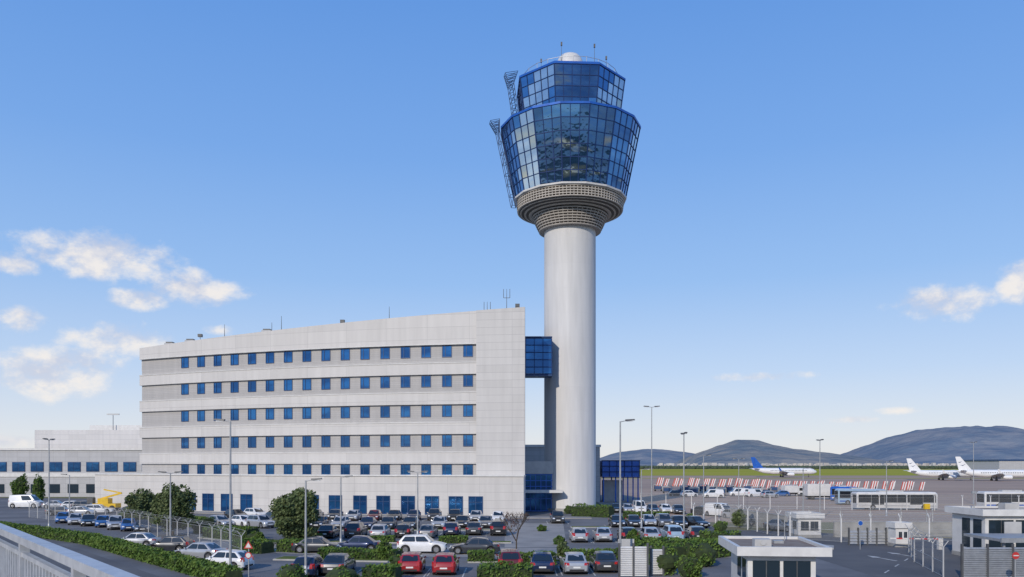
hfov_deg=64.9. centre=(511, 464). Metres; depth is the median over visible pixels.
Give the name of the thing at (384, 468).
window
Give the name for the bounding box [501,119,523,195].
window
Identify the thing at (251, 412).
window
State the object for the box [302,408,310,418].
window
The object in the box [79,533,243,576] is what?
hedge
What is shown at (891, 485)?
blast barrier
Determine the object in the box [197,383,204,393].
window
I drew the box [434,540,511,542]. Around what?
verge
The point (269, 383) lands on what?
window
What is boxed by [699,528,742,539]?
hedge
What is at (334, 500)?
window
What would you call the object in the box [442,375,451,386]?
window
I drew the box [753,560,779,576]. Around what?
window
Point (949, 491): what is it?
apron
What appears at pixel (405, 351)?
window
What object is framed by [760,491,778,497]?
parked car
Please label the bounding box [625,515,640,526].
parked car
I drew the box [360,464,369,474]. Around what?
window
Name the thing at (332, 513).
parked car
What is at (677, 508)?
parked car
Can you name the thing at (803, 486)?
street lamp
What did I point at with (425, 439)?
window
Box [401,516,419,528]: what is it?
parked car
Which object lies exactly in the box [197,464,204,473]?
window
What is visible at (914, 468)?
airliner
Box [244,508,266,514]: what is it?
parked car
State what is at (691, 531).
parked car
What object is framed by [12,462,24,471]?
window
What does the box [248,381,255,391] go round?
window
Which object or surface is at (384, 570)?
hedge
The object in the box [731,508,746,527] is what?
olive tree
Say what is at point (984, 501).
apron bus
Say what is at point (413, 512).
parked car
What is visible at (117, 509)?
security fence
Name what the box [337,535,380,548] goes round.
parked car
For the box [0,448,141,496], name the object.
annex building
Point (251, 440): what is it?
window
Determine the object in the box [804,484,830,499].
box truck
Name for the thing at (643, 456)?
hill
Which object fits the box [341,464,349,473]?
window
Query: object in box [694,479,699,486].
blast barrier
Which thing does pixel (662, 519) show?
parked car
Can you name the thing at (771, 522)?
parked car
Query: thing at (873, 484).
blast barrier
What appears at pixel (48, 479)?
street lamp
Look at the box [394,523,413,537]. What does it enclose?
parked car
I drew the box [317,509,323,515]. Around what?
parked car
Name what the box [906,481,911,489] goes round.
blast barrier
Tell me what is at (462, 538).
hedge
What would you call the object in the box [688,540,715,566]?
bush
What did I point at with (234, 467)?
window
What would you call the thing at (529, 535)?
car park crossing
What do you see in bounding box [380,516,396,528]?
parked car
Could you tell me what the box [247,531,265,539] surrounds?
bush
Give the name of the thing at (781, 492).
parked car
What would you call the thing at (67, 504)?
parked car
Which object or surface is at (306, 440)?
window
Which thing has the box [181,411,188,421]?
window
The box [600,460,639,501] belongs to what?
blue canopy
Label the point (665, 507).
parked car
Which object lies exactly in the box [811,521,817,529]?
window
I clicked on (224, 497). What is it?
window
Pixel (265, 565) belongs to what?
parking lot
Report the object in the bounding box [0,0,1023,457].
sky
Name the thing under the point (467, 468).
window
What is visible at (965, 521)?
window
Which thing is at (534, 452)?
service building
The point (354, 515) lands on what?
parked car
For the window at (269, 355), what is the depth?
135.19 m
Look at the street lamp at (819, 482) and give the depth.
115.76 m
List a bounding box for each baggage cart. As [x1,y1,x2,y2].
[653,484,662,490]
[662,486,671,492]
[680,485,689,490]
[689,487,699,492]
[698,484,707,490]
[706,486,716,490]
[724,485,734,491]
[769,485,778,490]
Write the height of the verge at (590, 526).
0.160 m
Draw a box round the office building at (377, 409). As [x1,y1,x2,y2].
[94,289,525,515]
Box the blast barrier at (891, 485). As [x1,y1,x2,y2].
[888,482,894,489]
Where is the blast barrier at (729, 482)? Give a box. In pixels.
[726,478,732,486]
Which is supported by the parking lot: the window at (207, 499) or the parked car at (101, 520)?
the parked car at (101, 520)
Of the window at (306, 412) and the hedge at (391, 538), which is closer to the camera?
the hedge at (391, 538)
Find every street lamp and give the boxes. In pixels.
[42,438,54,525]
[61,474,69,515]
[158,471,182,535]
[214,419,231,564]
[304,478,321,574]
[339,475,352,541]
[407,471,427,533]
[619,419,634,546]
[640,468,649,527]
[643,406,659,513]
[680,432,686,530]
[703,455,708,519]
[732,458,744,506]
[802,467,811,509]
[816,439,823,518]
[885,460,893,515]
[971,442,976,503]
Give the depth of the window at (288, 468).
134.11 m
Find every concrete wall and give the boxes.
[730,508,787,530]
[833,521,951,536]
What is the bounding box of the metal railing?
[0,523,139,576]
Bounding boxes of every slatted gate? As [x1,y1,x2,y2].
[618,543,648,576]
[650,546,663,575]
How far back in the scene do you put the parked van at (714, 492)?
194.67 m
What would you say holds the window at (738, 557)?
in the gatehouse at (774, 556)
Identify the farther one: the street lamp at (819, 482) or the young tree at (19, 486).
the young tree at (19, 486)
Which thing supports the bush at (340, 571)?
on the parking lot
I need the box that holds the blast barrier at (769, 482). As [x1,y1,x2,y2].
[766,480,771,488]
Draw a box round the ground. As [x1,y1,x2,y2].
[0,468,951,575]
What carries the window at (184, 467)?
in the office building at (377, 409)
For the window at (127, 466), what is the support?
in the annex building at (80, 466)
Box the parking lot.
[0,498,875,576]
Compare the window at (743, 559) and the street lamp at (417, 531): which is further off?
the street lamp at (417, 531)
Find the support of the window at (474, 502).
in the office building at (377, 409)
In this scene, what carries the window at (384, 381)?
in the office building at (377, 409)
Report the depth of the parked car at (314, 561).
56.93 m
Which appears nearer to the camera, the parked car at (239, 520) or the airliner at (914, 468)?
the parked car at (239, 520)
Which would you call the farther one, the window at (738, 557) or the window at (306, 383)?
the window at (306, 383)
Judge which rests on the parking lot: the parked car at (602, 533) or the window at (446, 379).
the parked car at (602, 533)
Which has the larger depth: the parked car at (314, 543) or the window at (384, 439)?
the window at (384, 439)
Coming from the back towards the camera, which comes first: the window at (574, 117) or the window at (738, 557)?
the window at (574, 117)
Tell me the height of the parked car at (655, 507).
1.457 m
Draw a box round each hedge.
[0,521,92,543]
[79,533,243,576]
[119,512,214,526]
[201,524,259,538]
[232,537,274,553]
[274,537,317,552]
[317,545,402,559]
[360,563,402,576]
[370,534,395,541]
[438,534,468,542]
[467,549,494,562]
[476,560,533,576]
[519,550,556,564]
[563,548,617,560]
[571,503,614,517]
[622,510,669,518]
[635,539,687,564]
[641,536,698,545]
[676,537,730,557]
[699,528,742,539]
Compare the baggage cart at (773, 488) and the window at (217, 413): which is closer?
the window at (217, 413)
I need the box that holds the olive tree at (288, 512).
[268,487,320,538]
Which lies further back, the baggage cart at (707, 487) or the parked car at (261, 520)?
the baggage cart at (707, 487)
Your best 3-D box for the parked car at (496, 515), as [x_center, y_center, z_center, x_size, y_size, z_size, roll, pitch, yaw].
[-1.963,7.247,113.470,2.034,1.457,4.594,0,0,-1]
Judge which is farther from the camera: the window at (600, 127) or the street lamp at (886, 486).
the window at (600, 127)
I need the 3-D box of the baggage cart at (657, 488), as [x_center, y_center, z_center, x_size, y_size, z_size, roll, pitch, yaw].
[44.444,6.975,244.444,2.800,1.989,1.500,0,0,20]
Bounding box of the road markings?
[312,519,921,576]
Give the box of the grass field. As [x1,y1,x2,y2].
[640,469,957,475]
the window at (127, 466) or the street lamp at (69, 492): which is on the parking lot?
the street lamp at (69, 492)
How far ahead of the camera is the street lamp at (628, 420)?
62.80 m
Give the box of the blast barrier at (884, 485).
[882,481,887,489]
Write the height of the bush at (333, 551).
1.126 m
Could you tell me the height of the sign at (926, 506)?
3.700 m
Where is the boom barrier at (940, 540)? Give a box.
[890,538,942,549]
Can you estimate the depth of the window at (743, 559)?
50.03 m
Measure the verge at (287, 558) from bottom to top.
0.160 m
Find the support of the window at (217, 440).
in the office building at (377, 409)
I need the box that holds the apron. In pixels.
[597,475,1023,521]
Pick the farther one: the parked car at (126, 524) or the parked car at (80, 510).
the parked car at (80, 510)
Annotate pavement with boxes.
[118,509,591,518]
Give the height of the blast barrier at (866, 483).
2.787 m
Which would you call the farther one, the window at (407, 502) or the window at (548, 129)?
the window at (548, 129)
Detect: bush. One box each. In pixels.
[191,521,209,533]
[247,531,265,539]
[276,563,307,576]
[323,549,337,558]
[325,565,359,576]
[389,554,399,565]
[537,524,546,530]
[553,535,564,543]
[564,505,571,513]
[649,545,679,575]
[674,554,702,576]
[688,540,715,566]
[712,520,727,531]
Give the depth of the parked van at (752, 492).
199.00 m
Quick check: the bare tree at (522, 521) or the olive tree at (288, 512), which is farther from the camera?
the olive tree at (288, 512)
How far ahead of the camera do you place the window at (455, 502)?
124.27 m
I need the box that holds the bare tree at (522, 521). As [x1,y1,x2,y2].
[499,512,529,548]
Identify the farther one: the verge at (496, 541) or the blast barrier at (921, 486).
the blast barrier at (921, 486)
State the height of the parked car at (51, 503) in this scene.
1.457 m
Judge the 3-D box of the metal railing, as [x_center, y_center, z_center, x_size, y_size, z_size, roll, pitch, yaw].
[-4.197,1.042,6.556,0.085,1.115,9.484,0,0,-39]
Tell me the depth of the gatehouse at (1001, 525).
67.00 m
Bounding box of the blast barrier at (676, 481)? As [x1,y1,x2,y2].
[673,478,678,485]
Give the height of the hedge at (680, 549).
1.948 m
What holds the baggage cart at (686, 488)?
on the apron
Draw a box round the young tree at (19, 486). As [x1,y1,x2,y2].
[10,473,29,494]
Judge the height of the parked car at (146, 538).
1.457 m
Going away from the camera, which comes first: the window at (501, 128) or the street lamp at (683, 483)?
the street lamp at (683, 483)
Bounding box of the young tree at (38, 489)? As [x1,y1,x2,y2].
[32,474,45,500]
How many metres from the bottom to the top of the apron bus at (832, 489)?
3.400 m
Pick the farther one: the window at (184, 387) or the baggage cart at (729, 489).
the baggage cart at (729, 489)
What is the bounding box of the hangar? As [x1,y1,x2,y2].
[964,459,1023,469]
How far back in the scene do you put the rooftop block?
236.00 m
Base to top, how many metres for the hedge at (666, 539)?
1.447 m
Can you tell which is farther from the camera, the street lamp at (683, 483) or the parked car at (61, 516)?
the parked car at (61, 516)
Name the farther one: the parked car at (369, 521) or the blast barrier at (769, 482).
the blast barrier at (769, 482)
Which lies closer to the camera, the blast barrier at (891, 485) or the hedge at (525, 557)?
the hedge at (525, 557)
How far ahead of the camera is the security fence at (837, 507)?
97.99 m
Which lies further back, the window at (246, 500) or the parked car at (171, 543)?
the window at (246, 500)
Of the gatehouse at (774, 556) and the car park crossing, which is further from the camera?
the car park crossing
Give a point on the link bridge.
(538, 356)
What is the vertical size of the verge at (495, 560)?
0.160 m
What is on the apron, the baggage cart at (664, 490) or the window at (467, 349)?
the baggage cart at (664, 490)
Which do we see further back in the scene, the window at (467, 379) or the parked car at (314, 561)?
the window at (467, 379)
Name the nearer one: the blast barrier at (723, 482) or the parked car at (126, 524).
the parked car at (126, 524)
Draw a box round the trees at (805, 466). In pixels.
[640,465,957,468]
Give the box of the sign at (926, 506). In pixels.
[923,504,929,521]
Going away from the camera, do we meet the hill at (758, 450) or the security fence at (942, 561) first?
the security fence at (942, 561)
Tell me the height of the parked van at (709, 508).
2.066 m
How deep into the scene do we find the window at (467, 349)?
127.06 m
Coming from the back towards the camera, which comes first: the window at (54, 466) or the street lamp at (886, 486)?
the window at (54, 466)
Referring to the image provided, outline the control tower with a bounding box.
[489,42,640,511]
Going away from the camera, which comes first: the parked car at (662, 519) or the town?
the parked car at (662, 519)
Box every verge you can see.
[197,537,278,542]
[273,556,388,561]
[342,529,510,530]
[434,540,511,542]
[468,559,588,562]
[570,526,610,527]
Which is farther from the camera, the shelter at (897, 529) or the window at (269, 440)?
the window at (269, 440)
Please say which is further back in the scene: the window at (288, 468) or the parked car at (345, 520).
the window at (288, 468)
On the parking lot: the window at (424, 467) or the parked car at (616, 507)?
the parked car at (616, 507)
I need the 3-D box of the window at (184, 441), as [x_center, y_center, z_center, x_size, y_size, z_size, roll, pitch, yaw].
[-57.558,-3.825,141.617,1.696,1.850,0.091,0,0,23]
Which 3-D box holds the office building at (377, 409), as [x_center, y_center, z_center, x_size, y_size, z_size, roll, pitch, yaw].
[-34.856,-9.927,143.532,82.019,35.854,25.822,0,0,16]
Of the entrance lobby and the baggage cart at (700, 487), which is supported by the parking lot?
the entrance lobby
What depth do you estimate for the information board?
65.61 m
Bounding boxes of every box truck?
[780,485,802,494]
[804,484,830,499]
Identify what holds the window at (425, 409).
in the office building at (377, 409)
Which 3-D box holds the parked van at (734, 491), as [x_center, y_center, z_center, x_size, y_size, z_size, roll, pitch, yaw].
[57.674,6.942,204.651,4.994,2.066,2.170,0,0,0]
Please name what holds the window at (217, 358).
in the office building at (377, 409)
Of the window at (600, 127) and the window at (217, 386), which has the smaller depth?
the window at (600, 127)
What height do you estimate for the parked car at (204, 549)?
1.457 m
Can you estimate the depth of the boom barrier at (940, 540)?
75.88 m
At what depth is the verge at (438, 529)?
97.55 m
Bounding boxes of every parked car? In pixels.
[42,500,62,507]
[45,506,68,515]
[55,512,70,522]
[60,501,73,507]
[66,506,96,513]
[67,513,82,524]
[70,501,88,506]
[80,514,96,525]
[86,504,115,512]
[94,515,109,527]
[106,515,122,529]
[120,518,135,530]
[121,532,162,544]
[133,519,151,531]
[148,535,194,550]
[175,541,227,557]
[206,549,253,567]
[209,515,234,525]
[224,509,247,517]
[232,515,248,526]
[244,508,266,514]
[246,514,274,527]
[291,536,342,552]
[293,554,323,576]
[309,516,328,526]
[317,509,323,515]
[317,524,339,537]
[319,553,355,574]
[327,509,342,518]
[330,516,350,527]
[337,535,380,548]
[344,522,367,537]
[346,510,361,520]
[359,516,376,527]
[367,510,381,520]
[369,524,390,535]
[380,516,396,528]
[387,510,401,519]
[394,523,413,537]
[397,534,446,553]
[398,552,425,573]
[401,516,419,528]
[407,509,420,519]
[419,524,437,537]
[427,508,441,520]
[431,516,447,526]
[432,552,459,574]
[443,522,460,535]
[447,509,461,520]
[449,537,499,553]
[454,515,469,525]
[466,521,483,534]
[469,510,482,520]
[477,515,492,526]
[490,520,506,535]
[491,511,504,519]
[496,549,522,564]
[528,552,554,573]
[550,510,564,522]
[559,552,588,573]
[569,527,588,541]
[589,551,617,571]
[592,527,612,541]
[608,515,625,526]
[610,503,621,512]
[617,527,637,538]
[622,503,633,512]
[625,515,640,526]
[638,527,660,538]
[640,514,656,525]
[646,504,659,512]
[655,513,672,526]
[658,504,671,512]
[660,525,684,538]
[668,490,679,495]
[671,504,685,513]
[671,515,687,527]
[680,490,697,496]
[685,516,709,527]
[685,526,704,538]
[690,506,707,514]
[721,508,729,517]
[749,514,754,525]
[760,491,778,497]
[763,519,788,531]
[776,490,789,494]
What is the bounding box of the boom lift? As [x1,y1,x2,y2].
[87,489,121,509]
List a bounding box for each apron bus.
[830,485,849,500]
[835,487,884,504]
[851,490,937,509]
[976,490,1023,506]
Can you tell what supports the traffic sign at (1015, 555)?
on the road at (852, 556)
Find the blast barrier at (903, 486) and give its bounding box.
[900,482,906,489]
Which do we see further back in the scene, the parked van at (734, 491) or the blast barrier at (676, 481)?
the blast barrier at (676, 481)
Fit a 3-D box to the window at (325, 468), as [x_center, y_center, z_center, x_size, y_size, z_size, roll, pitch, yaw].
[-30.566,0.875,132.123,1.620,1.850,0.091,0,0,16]
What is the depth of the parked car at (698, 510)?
127.90 m
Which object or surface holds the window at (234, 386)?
in the office building at (377, 409)
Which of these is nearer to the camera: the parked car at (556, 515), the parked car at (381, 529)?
the parked car at (381, 529)
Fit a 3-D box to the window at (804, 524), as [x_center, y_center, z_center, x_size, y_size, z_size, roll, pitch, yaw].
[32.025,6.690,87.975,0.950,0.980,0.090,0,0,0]
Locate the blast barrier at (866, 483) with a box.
[863,481,868,488]
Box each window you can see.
[0,462,6,471]
[0,484,3,492]
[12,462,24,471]
[31,462,43,471]
[50,462,61,471]
[50,484,59,492]
[68,462,80,471]
[68,484,77,492]
[86,462,98,471]
[86,484,94,492]
[105,462,117,471]
[123,462,135,471]
[181,357,188,367]
[181,384,188,394]
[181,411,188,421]
[181,438,188,447]
[181,464,188,473]
[197,356,204,366]
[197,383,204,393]
[197,410,204,420]
[197,437,204,447]
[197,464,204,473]
[202,493,213,510]
[214,355,221,365]
[214,382,221,392]
[214,410,221,420]
[214,437,221,447]
[214,464,221,473]
[221,494,232,510]
[230,354,238,364]
[230,382,238,392]
[230,409,238,419]
[231,437,238,447]
[231,464,238,473]
[240,494,252,511]
[248,353,255,363]
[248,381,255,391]
[248,409,255,419]
[248,437,255,447]
[248,464,255,473]
[266,352,273,363]
[266,380,273,390]
[266,408,273,419]
[266,436,273,447]
[266,464,273,473]
[284,351,292,362]
[284,379,292,390]
[284,408,292,418]
[284,436,292,446]
[284,464,292,473]
[302,350,310,361]
[302,379,310,389]
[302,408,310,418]
[302,436,310,446]
[302,464,310,473]
[321,349,329,360]
[321,378,329,389]
[321,407,329,418]
[321,436,329,446]
[321,464,329,473]
[329,495,339,511]
[341,349,349,359]
[341,378,349,388]
[341,407,349,417]
[341,436,349,446]
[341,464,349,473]
[353,495,366,513]
[360,348,369,359]
[360,377,369,388]
[360,406,369,417]
[360,435,369,446]
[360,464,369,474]
[376,496,389,513]
[380,347,389,358]
[380,376,389,387]
[380,406,389,417]
[380,435,389,446]
[380,464,389,474]
[401,347,409,357]
[401,376,409,387]
[401,406,409,416]
[401,435,409,446]
[401,464,409,474]
[401,496,414,513]
[421,346,430,357]
[421,376,430,386]
[421,405,430,416]
[421,435,430,446]
[421,464,430,474]
[425,496,438,514]
[442,345,451,356]
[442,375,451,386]
[442,405,451,416]
[442,435,451,446]
[442,464,451,474]
[449,496,462,514]
[463,345,472,356]
[463,375,472,386]
[463,405,472,416]
[463,435,472,445]
[463,464,472,474]
[468,496,482,514]
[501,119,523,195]
[501,128,514,200]
[512,109,540,189]
[517,80,523,111]
[520,63,555,109]
[532,103,562,183]
[554,63,599,101]
[560,103,590,180]
[585,104,615,183]
[596,65,624,108]
[606,109,633,189]
[621,117,639,195]
[737,556,740,576]
[742,557,745,576]
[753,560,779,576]
[783,561,810,576]
[792,520,796,528]
[801,521,808,529]
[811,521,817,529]
[962,517,969,546]
[973,519,981,546]
[989,520,1013,546]
[1016,520,1023,546]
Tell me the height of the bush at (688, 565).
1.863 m
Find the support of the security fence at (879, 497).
on the apron
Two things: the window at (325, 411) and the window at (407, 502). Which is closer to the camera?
the window at (407, 502)
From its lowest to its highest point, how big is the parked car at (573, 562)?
1.457 m
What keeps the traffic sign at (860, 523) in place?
on the road at (852, 556)
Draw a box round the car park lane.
[216,541,730,556]
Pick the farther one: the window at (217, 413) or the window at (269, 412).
the window at (217, 413)
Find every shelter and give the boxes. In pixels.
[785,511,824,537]
[886,521,911,546]
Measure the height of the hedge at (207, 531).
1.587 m
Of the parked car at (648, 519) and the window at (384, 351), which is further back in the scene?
the window at (384, 351)
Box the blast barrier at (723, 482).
[720,479,726,486]
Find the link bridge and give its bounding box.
[525,336,551,377]
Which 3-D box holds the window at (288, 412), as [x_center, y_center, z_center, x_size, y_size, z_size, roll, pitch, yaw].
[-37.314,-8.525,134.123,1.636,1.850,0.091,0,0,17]
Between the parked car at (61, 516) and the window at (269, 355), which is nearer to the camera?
the parked car at (61, 516)
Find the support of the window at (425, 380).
in the office building at (377, 409)
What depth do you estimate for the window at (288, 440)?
134.11 m
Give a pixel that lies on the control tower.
(570, 131)
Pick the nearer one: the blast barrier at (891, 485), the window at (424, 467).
the window at (424, 467)
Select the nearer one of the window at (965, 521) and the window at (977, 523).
the window at (977, 523)
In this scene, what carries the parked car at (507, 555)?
on the parking lot
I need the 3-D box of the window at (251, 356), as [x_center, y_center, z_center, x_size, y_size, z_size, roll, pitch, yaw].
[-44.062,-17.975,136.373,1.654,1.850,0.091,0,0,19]
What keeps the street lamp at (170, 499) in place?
on the parking lot
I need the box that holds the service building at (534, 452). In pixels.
[525,445,600,501]
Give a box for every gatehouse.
[718,520,831,576]
[945,491,1023,566]
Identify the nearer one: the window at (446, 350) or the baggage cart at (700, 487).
the window at (446, 350)
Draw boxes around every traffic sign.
[244,541,252,551]
[245,552,251,576]
[858,521,862,548]
[1012,552,1018,576]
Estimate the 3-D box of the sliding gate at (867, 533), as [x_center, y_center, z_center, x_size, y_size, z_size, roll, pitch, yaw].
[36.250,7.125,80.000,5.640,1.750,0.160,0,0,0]
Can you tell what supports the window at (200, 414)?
in the office building at (377, 409)
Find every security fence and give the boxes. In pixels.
[27,501,244,549]
[640,493,1019,510]
[692,503,951,541]
[718,505,932,529]
[905,524,947,576]
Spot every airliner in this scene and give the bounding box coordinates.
[750,457,816,476]
[903,458,975,479]
[955,457,1023,480]
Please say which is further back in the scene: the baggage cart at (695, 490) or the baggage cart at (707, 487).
the baggage cart at (707, 487)
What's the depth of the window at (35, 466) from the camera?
199.80 m
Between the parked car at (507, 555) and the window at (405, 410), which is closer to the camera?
the parked car at (507, 555)
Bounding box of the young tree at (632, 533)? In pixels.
[626,528,640,544]
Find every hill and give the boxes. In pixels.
[600,449,693,465]
[675,440,907,464]
[841,426,1023,464]
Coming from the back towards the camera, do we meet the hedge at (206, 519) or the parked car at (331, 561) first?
the hedge at (206, 519)
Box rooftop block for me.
[35,414,141,447]
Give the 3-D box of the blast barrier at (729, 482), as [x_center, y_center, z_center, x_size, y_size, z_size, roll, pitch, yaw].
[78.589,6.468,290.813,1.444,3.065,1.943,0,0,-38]
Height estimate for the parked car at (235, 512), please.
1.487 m
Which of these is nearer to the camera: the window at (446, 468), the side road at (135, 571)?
the side road at (135, 571)
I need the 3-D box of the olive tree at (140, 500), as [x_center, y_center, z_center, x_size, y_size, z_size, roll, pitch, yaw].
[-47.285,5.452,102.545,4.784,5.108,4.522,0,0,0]
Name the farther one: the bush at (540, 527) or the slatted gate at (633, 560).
the bush at (540, 527)
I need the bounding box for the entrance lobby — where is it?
[525,461,562,510]
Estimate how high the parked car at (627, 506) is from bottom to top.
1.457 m
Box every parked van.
[8,494,43,507]
[632,500,646,511]
[702,489,723,497]
[704,503,730,515]
[728,488,748,495]
[745,489,761,496]
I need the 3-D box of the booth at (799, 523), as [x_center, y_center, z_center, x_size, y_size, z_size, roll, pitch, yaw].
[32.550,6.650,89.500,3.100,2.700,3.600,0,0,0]
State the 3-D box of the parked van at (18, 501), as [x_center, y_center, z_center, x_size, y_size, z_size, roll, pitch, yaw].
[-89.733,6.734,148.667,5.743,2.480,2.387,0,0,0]
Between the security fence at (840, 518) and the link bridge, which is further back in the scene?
the link bridge
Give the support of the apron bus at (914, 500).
on the apron
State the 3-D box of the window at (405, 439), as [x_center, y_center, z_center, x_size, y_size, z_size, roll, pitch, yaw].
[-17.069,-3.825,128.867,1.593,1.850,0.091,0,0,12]
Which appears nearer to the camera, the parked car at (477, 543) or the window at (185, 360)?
the parked car at (477, 543)
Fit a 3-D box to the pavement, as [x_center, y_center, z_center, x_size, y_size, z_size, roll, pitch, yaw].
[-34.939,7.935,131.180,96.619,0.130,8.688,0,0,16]
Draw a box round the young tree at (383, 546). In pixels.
[376,538,392,558]
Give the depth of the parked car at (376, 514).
115.44 m
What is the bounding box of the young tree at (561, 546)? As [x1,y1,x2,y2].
[556,541,569,558]
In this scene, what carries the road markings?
on the parking lot
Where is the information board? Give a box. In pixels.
[618,539,633,546]
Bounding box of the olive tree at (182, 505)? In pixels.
[149,482,196,534]
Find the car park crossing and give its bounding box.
[505,523,565,546]
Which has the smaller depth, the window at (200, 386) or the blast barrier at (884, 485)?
the window at (200, 386)
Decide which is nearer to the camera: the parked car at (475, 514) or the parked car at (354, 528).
the parked car at (354, 528)
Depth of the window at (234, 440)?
137.56 m
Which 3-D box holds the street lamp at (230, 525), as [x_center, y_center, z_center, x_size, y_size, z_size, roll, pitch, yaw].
[-20.465,2.360,57.143,1.370,11.280,0.440,0,0,0]
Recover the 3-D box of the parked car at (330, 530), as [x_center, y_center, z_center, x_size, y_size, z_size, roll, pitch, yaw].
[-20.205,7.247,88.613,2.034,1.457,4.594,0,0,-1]
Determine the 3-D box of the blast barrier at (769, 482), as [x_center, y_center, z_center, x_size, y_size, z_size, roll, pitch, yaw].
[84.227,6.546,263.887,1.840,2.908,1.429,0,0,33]
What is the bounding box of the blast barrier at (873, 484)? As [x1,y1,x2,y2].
[870,481,875,488]
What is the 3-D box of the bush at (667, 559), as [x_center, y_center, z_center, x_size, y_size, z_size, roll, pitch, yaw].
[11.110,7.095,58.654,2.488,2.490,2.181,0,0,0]
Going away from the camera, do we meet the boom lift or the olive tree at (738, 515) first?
the olive tree at (738, 515)
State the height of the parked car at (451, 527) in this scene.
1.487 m
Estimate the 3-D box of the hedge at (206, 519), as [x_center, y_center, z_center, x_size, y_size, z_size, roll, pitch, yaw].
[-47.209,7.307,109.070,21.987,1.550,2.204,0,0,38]
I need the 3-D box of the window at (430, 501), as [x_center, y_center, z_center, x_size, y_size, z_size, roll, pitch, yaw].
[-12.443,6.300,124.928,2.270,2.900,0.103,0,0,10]
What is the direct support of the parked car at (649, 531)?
on the parking lot
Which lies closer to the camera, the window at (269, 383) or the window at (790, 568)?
the window at (790, 568)
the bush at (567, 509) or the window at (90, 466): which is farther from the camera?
the window at (90, 466)
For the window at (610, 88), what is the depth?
135.06 m
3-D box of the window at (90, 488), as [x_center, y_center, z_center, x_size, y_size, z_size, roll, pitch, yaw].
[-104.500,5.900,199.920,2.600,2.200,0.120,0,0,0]
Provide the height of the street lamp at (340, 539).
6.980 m
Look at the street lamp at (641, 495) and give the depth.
102.25 m
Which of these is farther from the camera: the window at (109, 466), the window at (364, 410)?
the window at (109, 466)
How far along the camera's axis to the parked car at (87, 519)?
104.52 m
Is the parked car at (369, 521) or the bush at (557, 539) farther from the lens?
the parked car at (369, 521)
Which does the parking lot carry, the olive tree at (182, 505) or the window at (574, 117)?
the olive tree at (182, 505)
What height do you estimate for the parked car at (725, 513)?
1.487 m
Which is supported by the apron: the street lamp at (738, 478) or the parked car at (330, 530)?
the street lamp at (738, 478)
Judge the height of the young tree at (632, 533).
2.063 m
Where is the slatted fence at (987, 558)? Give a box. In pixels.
[960,544,1023,576]
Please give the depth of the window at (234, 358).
137.62 m
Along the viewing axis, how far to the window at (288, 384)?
134.11 m
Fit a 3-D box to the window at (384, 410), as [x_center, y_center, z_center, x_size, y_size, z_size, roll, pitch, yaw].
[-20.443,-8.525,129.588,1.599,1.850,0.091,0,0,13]
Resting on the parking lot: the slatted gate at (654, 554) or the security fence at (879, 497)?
the slatted gate at (654, 554)
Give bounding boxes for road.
[0,535,158,576]
[726,530,1023,576]
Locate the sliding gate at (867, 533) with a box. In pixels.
[848,528,887,544]
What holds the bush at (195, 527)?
on the parking lot
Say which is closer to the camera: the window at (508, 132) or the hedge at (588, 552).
the hedge at (588, 552)
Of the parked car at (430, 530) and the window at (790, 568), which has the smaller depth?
the window at (790, 568)
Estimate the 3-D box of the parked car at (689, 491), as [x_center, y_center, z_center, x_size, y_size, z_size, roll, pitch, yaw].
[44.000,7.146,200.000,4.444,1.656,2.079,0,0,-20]
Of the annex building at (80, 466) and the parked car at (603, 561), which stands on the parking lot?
the parked car at (603, 561)
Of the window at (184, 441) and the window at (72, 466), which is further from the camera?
the window at (72, 466)
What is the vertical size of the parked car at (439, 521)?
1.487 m
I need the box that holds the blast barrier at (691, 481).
[689,478,694,486]
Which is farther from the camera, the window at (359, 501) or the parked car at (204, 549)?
the window at (359, 501)
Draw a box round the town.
[657,463,956,465]
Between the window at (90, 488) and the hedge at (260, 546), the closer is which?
the hedge at (260, 546)
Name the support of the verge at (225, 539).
on the parking lot
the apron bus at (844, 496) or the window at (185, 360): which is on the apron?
the apron bus at (844, 496)
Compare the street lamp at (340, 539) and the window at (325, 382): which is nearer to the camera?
the street lamp at (340, 539)
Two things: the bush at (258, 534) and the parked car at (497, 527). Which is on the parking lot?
the parked car at (497, 527)
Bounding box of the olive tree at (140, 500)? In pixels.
[120,488,154,520]
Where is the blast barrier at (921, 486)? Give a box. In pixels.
[919,482,924,489]

